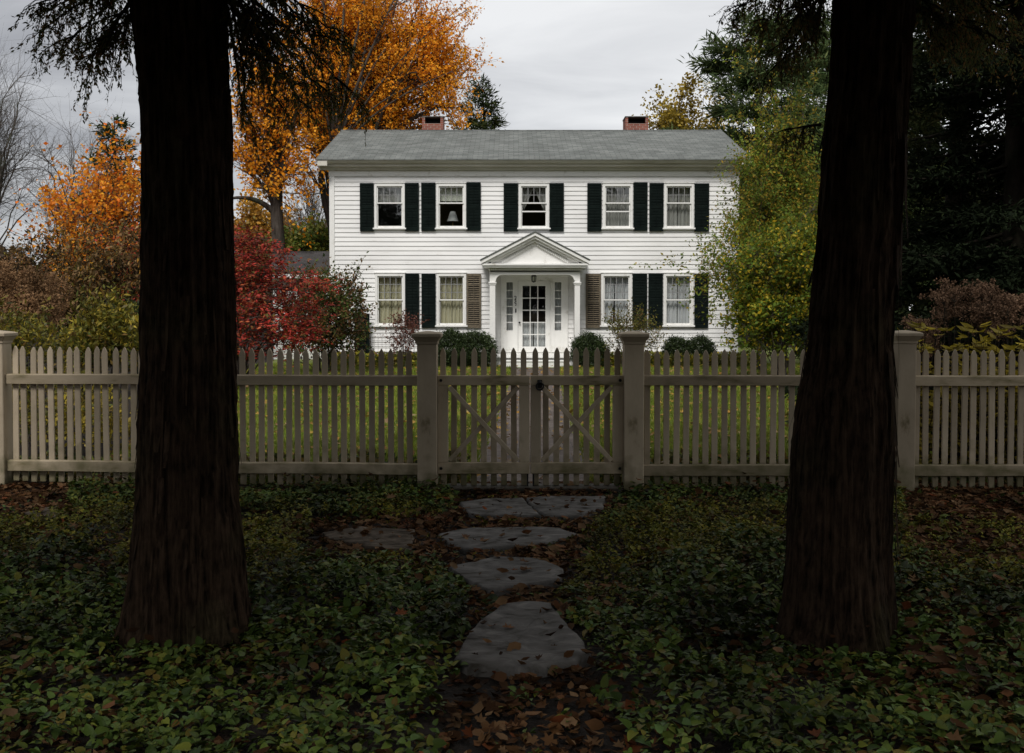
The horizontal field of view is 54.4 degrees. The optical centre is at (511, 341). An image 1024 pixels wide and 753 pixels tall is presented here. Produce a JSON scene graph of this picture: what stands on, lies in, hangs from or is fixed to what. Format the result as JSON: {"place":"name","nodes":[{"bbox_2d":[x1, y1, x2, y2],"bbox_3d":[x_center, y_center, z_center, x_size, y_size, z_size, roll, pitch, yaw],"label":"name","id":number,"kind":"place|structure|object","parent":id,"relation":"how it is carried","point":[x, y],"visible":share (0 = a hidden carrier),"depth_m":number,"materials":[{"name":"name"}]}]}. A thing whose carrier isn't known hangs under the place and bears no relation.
{"place":"outdoors","nodes":[
{"label":"outdoors","id":0,"kind":"place"},
{"bbox_2d":[44,112,140,352],"bbox_3d":[-13.138,-3.462,32.836,4.774,8.082,4.616,0,2,0],"label":"autumn tree","id":1,"kind":"object","parent":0,"point":[102,130],"visible":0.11,"depth_m":32.53,"materials":[{"name":"orange plant"}]},
{"bbox_2d":[447,211,457,225],"bbox_3d":[-1.767,-3.555,29.718,0.350,0.620,0.350,0,2,0],"label":"table lamp","id":2,"kind":"object","parent":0,"point":[452,217],"visible":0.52,"depth_m":29.62,"materials":[{"name":"fabric"}]},
{"bbox_2d":[0,0,1008,309],"label":"sky","id":3,"kind":"structure","parent":0,"point":[568,64],"materials":[{"name":"white"}]},
{"bbox_2d":[0,315,1023,752],"bbox_3d":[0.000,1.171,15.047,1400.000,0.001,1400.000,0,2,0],"label":"ground","id":4,"kind":"structure","parent":0,"point":[534,721],"depth_m":4.42,"materials":[{"name":"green plant"}]},
{"bbox_2d":[0,251,79,419],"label":"plume plant","id":5,"kind":"object","parent":4,"relation":"on","point":[35,300],"visible":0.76,"depth_m":13.82,"materials":[{"name":"brown plant"}]},
{"bbox_2d":[23,505,58,522],"bbox_3d":[-3.770,1.398,7.970,0.276,0.057,0.634,-1,2,-26],"label":"flagstone","id":6,"kind":"object","parent":4,"relation":"on","point":[44,512],"visible":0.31,"depth_m":7.97,"materials":[{"name":"grey stone"}]},
{"bbox_2d":[0,16,94,257],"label":"bare tree","id":7,"kind":"object","parent":4,"relation":"on","point":[5,162],"visible":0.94,"depth_m":40.17,"materials":[{"name":"grey plant"}]},
{"bbox_2d":[0,93,131,294],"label":"bare tree","id":8,"kind":"object","parent":4,"relation":"on","point":[72,166],"visible":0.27,"depth_m":43.27,"materials":[{"name":"grey plant"}]},
{"bbox_2d":[0,292,137,458],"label":"leafy clump","id":9,"kind":"object","parent":4,"relation":"on","point":[24,334],"visible":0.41,"depth_m":11.72,"materials":[{"name":"green plant"}]},
{"bbox_2d":[0,109,140,304],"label":"young maple","id":10,"kind":"object","parent":4,"relation":"on","point":[107,203],"visible":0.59,"depth_m":23.63,"materials":[{"name":"orange plant"}]},
{"bbox_2d":[0,208,140,400],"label":"dried shrub","id":11,"kind":"object","parent":4,"relation":"on","point":[100,271],"visible":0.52,"depth_m":17.85,"materials":[{"name":"brown plant"}]},
{"bbox_2d":[45,385,137,450],"bbox_3d":[-5.052,0.873,11.562,1.147,0.863,2.187,-2,3,-42],"label":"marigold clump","id":12,"kind":"object","parent":4,"relation":"on","point":[111,425],"visible":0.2,"depth_m":11.06,"materials":[{"name":"green plant"}]},
{"bbox_2d":[50,275,138,440],"bbox_3d":[-5.082,0.217,12.418,1.480,2.084,1.101,0,2,0],"label":"goldenrod clump","id":13,"kind":"object","parent":4,"relation":"on","point":[114,326],"visible":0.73,"depth_m":12.32,"materials":[{"name":"green plant"}]},
{"bbox_2d":[105,288,138,429],"bbox_3d":[-4.746,0.264,13.053,1.192,1.948,1.203,0,2,0],"label":"green perennial","id":14,"kind":"object","parent":4,"relation":"on","point":[132,340],"visible":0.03,"depth_m":12.90,"materials":[{"name":"green plant"}]},
{"bbox_2d":[0,221,326,330],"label":"woods","id":15,"kind":"object","parent":4,"relation":"on","point":[18,264],"depth_m":73.67,"materials":[{"name":"brown plant"}]},
{"bbox_2d":[7,0,378,654],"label":"cedar tree","id":16,"kind":"object","parent":4,"relation":"on","point":[187,570],"visible":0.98,"depth_m":4.83,"materials":[{"name":"brown plant"}]},
{"bbox_2d":[0,330,442,492],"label":"picket fence","id":17,"kind":"object","parent":4,"relation":"on","point":[424,380],"visible":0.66,"depth_m":9.15,"materials":[{"name":"paint"}]},
{"bbox_2d":[438,348,529,485],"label":"garden gate","id":18,"kind":"structure","parent":17,"relation":"attached to","point":[453,467],"depth_m":9.06,"materials":[{"name":"paint"}]},
{"bbox_2d":[234,188,299,336],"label":"distant maple","id":19,"kind":"object","parent":4,"relation":"on","point":[255,214],"visible":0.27,"depth_m":57.16,"materials":[{"name":"orange plant"}]},
{"bbox_2d":[229,0,347,355],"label":"orange maple","id":20,"kind":"object","parent":4,"relation":"on","point":[274,166],"visible":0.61,"depth_m":33.50,"materials":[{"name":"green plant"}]},
{"bbox_2d":[252,156,326,234],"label":"bare tree","id":21,"kind":"object","parent":4,"relation":"on","point":[312,206],"visible":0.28,"depth_m":51.52,"materials":[{"name":"brown plant"}]},
{"bbox_2d":[322,526,414,555],"bbox_3d":[-1.029,1.423,7.065,0.715,0.067,0.724,0,2,0],"label":"flagstone","id":22,"kind":"object","parent":4,"relation":"on","point":[388,538],"visible":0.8,"depth_m":7.07,"materials":[{"name":"grey stone"}]},
{"bbox_2d":[271,0,503,250],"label":"orange maple","id":23,"kind":"object","parent":4,"relation":"on","point":[398,76],"visible":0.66,"depth_m":36.58,"materials":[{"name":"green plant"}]},
{"bbox_2d":[450,73,510,129],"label":"spruce tree","id":24,"kind":"object","parent":4,"relation":"on","point":[494,122],"visible":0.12,"depth_m":47.16,"materials":[{"name":"green plant"}]},
{"bbox_2d":[459,498,541,521],"bbox_3d":[-0.113,1.383,8.117,0.566,0.076,0.787,0,2,-11],"label":"flagstone","id":25,"kind":"object","parent":4,"relation":"on","point":[500,509],"visible":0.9,"depth_m":8.05,"materials":[{"name":"stone"}]},
{"bbox_2d":[448,556,563,595],"bbox_3d":[-0.030,1.447,6.178,0.650,0.077,0.677,-1,2,-28],"label":"flagstone","id":26,"kind":"object","parent":4,"relation":"on","point":[490,574],"visible":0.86,"depth_m":6.08,"materials":[{"name":"stone"}]},
{"bbox_2d":[438,527,578,554],"bbox_3d":[-0.025,1.418,7.146,0.949,0.071,0.624,-1,2,-22],"label":"flagstone","id":27,"kind":"object","parent":4,"relation":"on","point":[497,542],"visible":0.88,"depth_m":7.06,"materials":[{"name":"stone"}]},
{"bbox_2d":[0,473,1023,752],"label":"ivy ground cover","id":28,"kind":"object","parent":4,"relation":"on","point":[422,641],"visible":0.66,"depth_m":4.61,"materials":[{"name":"green plant"}]},
{"bbox_2d":[0,483,1023,621],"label":"myrtle ground cover","id":29,"kind":"object","parent":4,"relation":"on","point":[693,518],"visible":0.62,"depth_m":6.85,"materials":[{"name":"green plant"}]},
{"bbox_2d":[0,472,1023,752],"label":"fallen leaves","id":30,"kind":"object","parent":4,"relation":"on","point":[548,740],"visible":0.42,"depth_m":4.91,"materials":[{"name":"brown plant"}]},
{"bbox_2d":[454,601,590,677],"bbox_3d":[0.051,1.484,4.994,0.643,0.082,1.050,0,2,0],"label":"flagstone","id":31,"kind":"object","parent":4,"relation":"on","point":[529,630],"visible":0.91,"depth_m":4.79,"materials":[{"name":"stone"}]},
{"bbox_2d":[448,483,618,492],"bbox_3d":[0.186,1.344,9.095,1.570,0.050,0.230,0,2,0],"label":"threshold board","id":32,"kind":"object","parent":4,"relation":"on","point":[518,486],"visible":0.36,"depth_m":8.99,"materials":[{"name":"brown wood"}]},
{"bbox_2d":[526,496,605,521],"bbox_3d":[0.464,1.378,8.183,0.685,0.082,0.836,0,2,0],"label":"flagstone","id":33,"kind":"object","parent":4,"relation":"on","point":[559,510],"visible":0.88,"depth_m":8.13,"materials":[{"name":"stone"}]},
{"bbox_2d":[632,72,709,129],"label":"yellow tree","id":34,"kind":"object","parent":4,"relation":"on","point":[674,113],"visible":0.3,"depth_m":49.26,"materials":[{"name":"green plant"}]},
{"bbox_2d":[687,82,737,129],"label":"yellow tree","id":35,"kind":"object","parent":4,"relation":"on","point":[704,125],"visible":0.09,"depth_m":51.44,"materials":[{"name":"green plant"}]},
{"bbox_2d":[658,0,829,343],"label":"white pine","id":36,"kind":"object","parent":4,"relation":"on","point":[718,69],"visible":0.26,"depth_m":44.42,"materials":[{"name":"green plant"}]},
{"bbox_2d":[617,330,1023,492],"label":"picket fence","id":37,"kind":"object","parent":4,"relation":"on","point":[639,380],"visible":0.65,"depth_m":9.06,"materials":[{"name":"paint"}]},
{"bbox_2d":[530,347,622,485],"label":"garden gate","id":38,"kind":"structure","parent":37,"relation":"attached to","point":[607,467],"depth_m":9.06,"materials":[{"name":"paint"}]},
{"bbox_2d":[744,2,984,277],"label":"white pine","id":39,"kind":"object","parent":4,"relation":"on","point":[827,27],"visible":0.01,"depth_m":49.46,"materials":[{"name":"green plant"}]},
{"bbox_2d":[708,0,1023,662],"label":"cedar tree","id":40,"kind":"object","parent":4,"relation":"on","point":[838,581],"visible":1,"depth_m":4.82,"materials":[{"name":"brown plant"}]},
{"bbox_2d":[738,148,1003,332],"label":"evergreens","id":41,"kind":"object","parent":4,"relation":"on","point":[919,310],"visible":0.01,"depth_m":63.03,"materials":[{"name":"green plant"}]},
{"bbox_2d":[787,3,992,359],"bbox_3d":[11.384,-7.086,29.783,6.168,15.990,6.508,-2,3,-41],"label":"hemlock tree","id":42,"kind":"object","parent":4,"relation":"on","point":[922,131],"visible":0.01,"depth_m":29.65,"materials":[{"name":"green plant"}]},
{"bbox_2d":[470,368,591,482],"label":"garden path","id":43,"kind":"structure","parent":0,"point":[551,412],"depth_m":12.75,"materials":[{"name":"stone"}]},
{"bbox_2d":[47,347,1016,484],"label":"lawn","id":44,"kind":"structure","parent":0,"point":[739,350],"depth_m":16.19,"materials":[{"name":"green plant"}]},
{"bbox_2d":[94,215,341,385],"bbox_3d":[-6.345,-0.859,21.229,5.798,3.676,3.208,1,2,23],"label":"burning bush","id":45,"kind":"object","parent":44,"relation":"on","point":[279,288],"visible":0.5,"depth_m":20.62,"materials":[{"name":"red plant"}]},
{"bbox_2d":[259,210,328,259],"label":"lilac bush","id":46,"kind":"object","parent":44,"relation":"on","point":[294,242],"visible":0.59,"depth_m":40.41,"materials":[{"name":"green plant"}]},
{"bbox_2d":[269,251,329,358],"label":"garden shed","id":47,"kind":"structure","parent":44,"relation":"on","point":[305,256],"depth_m":32.80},
{"bbox_2d":[270,251,381,371],"bbox_3d":[-4.702,-0.708,25.411,2.929,3.183,2.467,0,2,0],"label":"viburnum bush","id":48,"kind":"object","parent":44,"relation":"on","point":[341,328],"visible":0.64,"depth_m":25.15,"materials":[{"name":"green plant"}]},
{"bbox_2d":[354,313,369,352],"bbox_3d":[-4.387,-0.052,29.139,0.438,1.509,0.050,0,2,0],"label":"lattice panel","id":49,"kind":"object","parent":44,"relation":"on","point":[367,341],"visible":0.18,"depth_m":29.13,"materials":[{"name":"paint"}]},
{"bbox_2d":[370,333,415,353],"bbox_3d":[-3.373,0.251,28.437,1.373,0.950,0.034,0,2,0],"label":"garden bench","id":50,"kind":"object","parent":44,"relation":"on","point":[387,344],"visible":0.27,"depth_m":28.42,"materials":[{"name":"wood"}]},
{"bbox_2d":[375,308,429,367],"bbox_3d":[-3.051,-0.098,27.958,1.517,1.685,1.425,0,2,0],"label":"barberry bush","id":51,"kind":"object","parent":44,"relation":"on","point":[409,332],"visible":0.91,"depth_m":27.84,"materials":[{"name":"brown plant"}]},
{"bbox_2d":[75,364,799,480],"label":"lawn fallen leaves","id":52,"kind":"object","parent":44,"relation":"on","point":[570,410],"visible":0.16,"depth_m":15.96,"materials":[{"name":"brown plant"}]},
{"bbox_2d":[437,327,467,367],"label":"boxwood bush","id":53,"kind":"object","parent":44,"relation":"on","point":[450,335],"visible":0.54,"depth_m":27.59,"materials":[{"name":"green plant"}]},
{"bbox_2d":[451,328,499,367],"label":"boxwood bush","id":54,"kind":"object","parent":44,"relation":"on","point":[475,339],"visible":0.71,"depth_m":27.61,"materials":[{"name":"green plant"}]},
{"bbox_2d":[19,445,1023,483],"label":"weeds","id":55,"kind":"object","parent":44,"relation":"on","point":[468,457],"visible":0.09,"depth_m":9.60,"materials":[{"name":"green plant"}]},
{"bbox_2d":[321,350,749,366],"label":"flower bed plants","id":56,"kind":"object","parent":44,"relation":"on","point":[671,359],"visible":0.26,"depth_m":27.87,"materials":[{"name":"green plant"}]},
{"bbox_2d":[568,331,610,366],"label":"boxwood bush","id":57,"kind":"object","parent":44,"relation":"on","point":[591,342],"visible":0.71,"depth_m":27.65,"materials":[{"name":"green plant"}]},
{"bbox_2d":[601,297,669,366],"bbox_3d":[3.402,-0.261,27.647,1.960,2.034,1.491,0,2,0],"label":"rose bush","id":58,"kind":"object","parent":44,"relation":"on","point":[635,323],"visible":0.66,"depth_m":27.52,"materials":[{"name":"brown plant"}]},
{"bbox_2d":[660,333,689,365],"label":"boxwood bush","id":59,"kind":"object","parent":44,"relation":"on","point":[673,344],"visible":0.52,"depth_m":28.23,"materials":[{"name":"green plant"}]},
{"bbox_2d":[684,331,717,365],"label":"boxwood bush","id":60,"kind":"object","parent":44,"relation":"on","point":[703,343],"visible":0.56,"depth_m":28.22,"materials":[{"name":"green plant"}]},
{"bbox_2d":[628,24,825,370],"bbox_3d":[6.217,-3.782,26.026,6.160,9.175,3.488,-1,2,-24],"label":"garden tree","id":61,"kind":"object","parent":44,"relation":"on","point":[771,183],"visible":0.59,"depth_m":25.94,"materials":[{"name":"green plant"}]},
{"bbox_2d":[709,206,816,374],"bbox_3d":[6.307,-1.123,23.017,3.641,4.068,2.744,0,2,0],"label":"yellow shrub","id":62,"kind":"object","parent":44,"relation":"on","point":[766,309],"visible":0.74,"depth_m":22.61,"materials":[{"name":"green plant"}]},
{"bbox_2d":[777,0,1023,431],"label":"hemlock tree","id":63,"kind":"object","parent":44,"relation":"on","point":[980,257],"visible":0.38,"depth_m":13.05,"materials":[{"name":"green plant"}]},
{"bbox_2d":[895,0,1008,389],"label":"hemlock tree","id":64,"kind":"object","parent":44,"relation":"on","point":[916,119],"visible":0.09,"depth_m":15.89,"materials":[{"name":"green plant"}]},
{"bbox_2d":[897,321,1023,478],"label":"golden plant","id":65,"kind":"object","parent":44,"relation":"on","point":[982,346],"visible":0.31,"depth_m":9.69,"materials":[{"name":"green plant"}]},
{"bbox_2d":[899,275,1023,449],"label":"joe pye weed","id":66,"kind":"object","parent":44,"relation":"on","point":[1006,306],"visible":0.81,"depth_m":10.70,"materials":[{"name":"brown plant"}]},
{"bbox_2d":[315,116,750,366],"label":"white house","id":67,"kind":"structure","parent":0,"point":[577,223],"depth_m":29.31,"materials":[{"name":"paint"}]},
{"bbox_2d":[373,182,405,229],"bbox_3d":[-3.597,-3.972,29.338,0.978,1.380,0.307,0,2,0],"label":"window","id":68,"kind":"structure","parent":67,"relation":"in","point":[384,192],"depth_m":29.26,"materials":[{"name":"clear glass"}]},
{"bbox_2d":[374,272,405,326],"bbox_3d":[-3.592,-1.225,29.435,0.968,1.609,0.319,0,2,0],"label":"window","id":69,"kind":"structure","parent":67,"relation":"in","point":[389,286],"depth_m":29.52,"materials":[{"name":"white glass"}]},
{"bbox_2d":[435,182,466,229],"bbox_3d":[-1.787,-3.972,29.321,0.957,1.380,0.273,0,2,0],"label":"window","id":70,"kind":"structure","parent":67,"relation":"in","point":[445,191],"depth_m":29.27,"materials":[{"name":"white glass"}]},
{"bbox_2d":[435,272,467,326],"bbox_3d":[-1.787,-1.225,29.435,0.957,1.609,0.319,0,2,0],"label":"window","id":71,"kind":"structure","parent":67,"relation":"in","point":[450,286],"depth_m":29.52,"materials":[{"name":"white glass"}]},
{"bbox_2d":[517,182,550,229],"bbox_3d":[0.644,-3.972,29.338,0.978,1.380,0.307,0,2,0],"label":"window","id":72,"kind":"structure","parent":67,"relation":"in","point":[525,188],"depth_m":29.27,"materials":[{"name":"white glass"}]},
{"bbox_2d":[518,281,549,350],"bbox_3d":[0.651,-0.707,29.396,0.943,2.129,0.250,0,2,0],"label":"front door","id":73,"kind":"structure","parent":67,"relation":"in","point":[541,334],"depth_m":29.37,"materials":[{"name":"white wood"}]},
{"bbox_2d":[600,272,632,326],"bbox_3d":[3.081,-1.225,29.439,0.987,1.609,0.327,0,2,0],"label":"window","id":74,"kind":"structure","parent":67,"relation":"in","point":[623,280],"depth_m":29.51,"materials":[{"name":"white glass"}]},
{"bbox_2d":[601,182,633,229],"bbox_3d":[3.106,-3.972,29.344,0.964,1.380,0.319,0,2,0],"label":"window","id":75,"kind":"structure","parent":67,"relation":"in","point":[617,196],"depth_m":29.42,"materials":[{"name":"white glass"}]},
{"bbox_2d":[662,272,694,326],"bbox_3d":[4.906,-1.225,29.435,0.964,1.609,0.319,0,2,0],"label":"window","id":76,"kind":"structure","parent":67,"relation":"in","point":[670,299],"depth_m":29.52,"materials":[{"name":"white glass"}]},
{"bbox_2d":[663,182,694,229],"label":"window","id":77,"kind":"structure","parent":67,"relation":"in","point":[678,196],"depth_m":29.43,"materials":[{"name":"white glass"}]}
]}

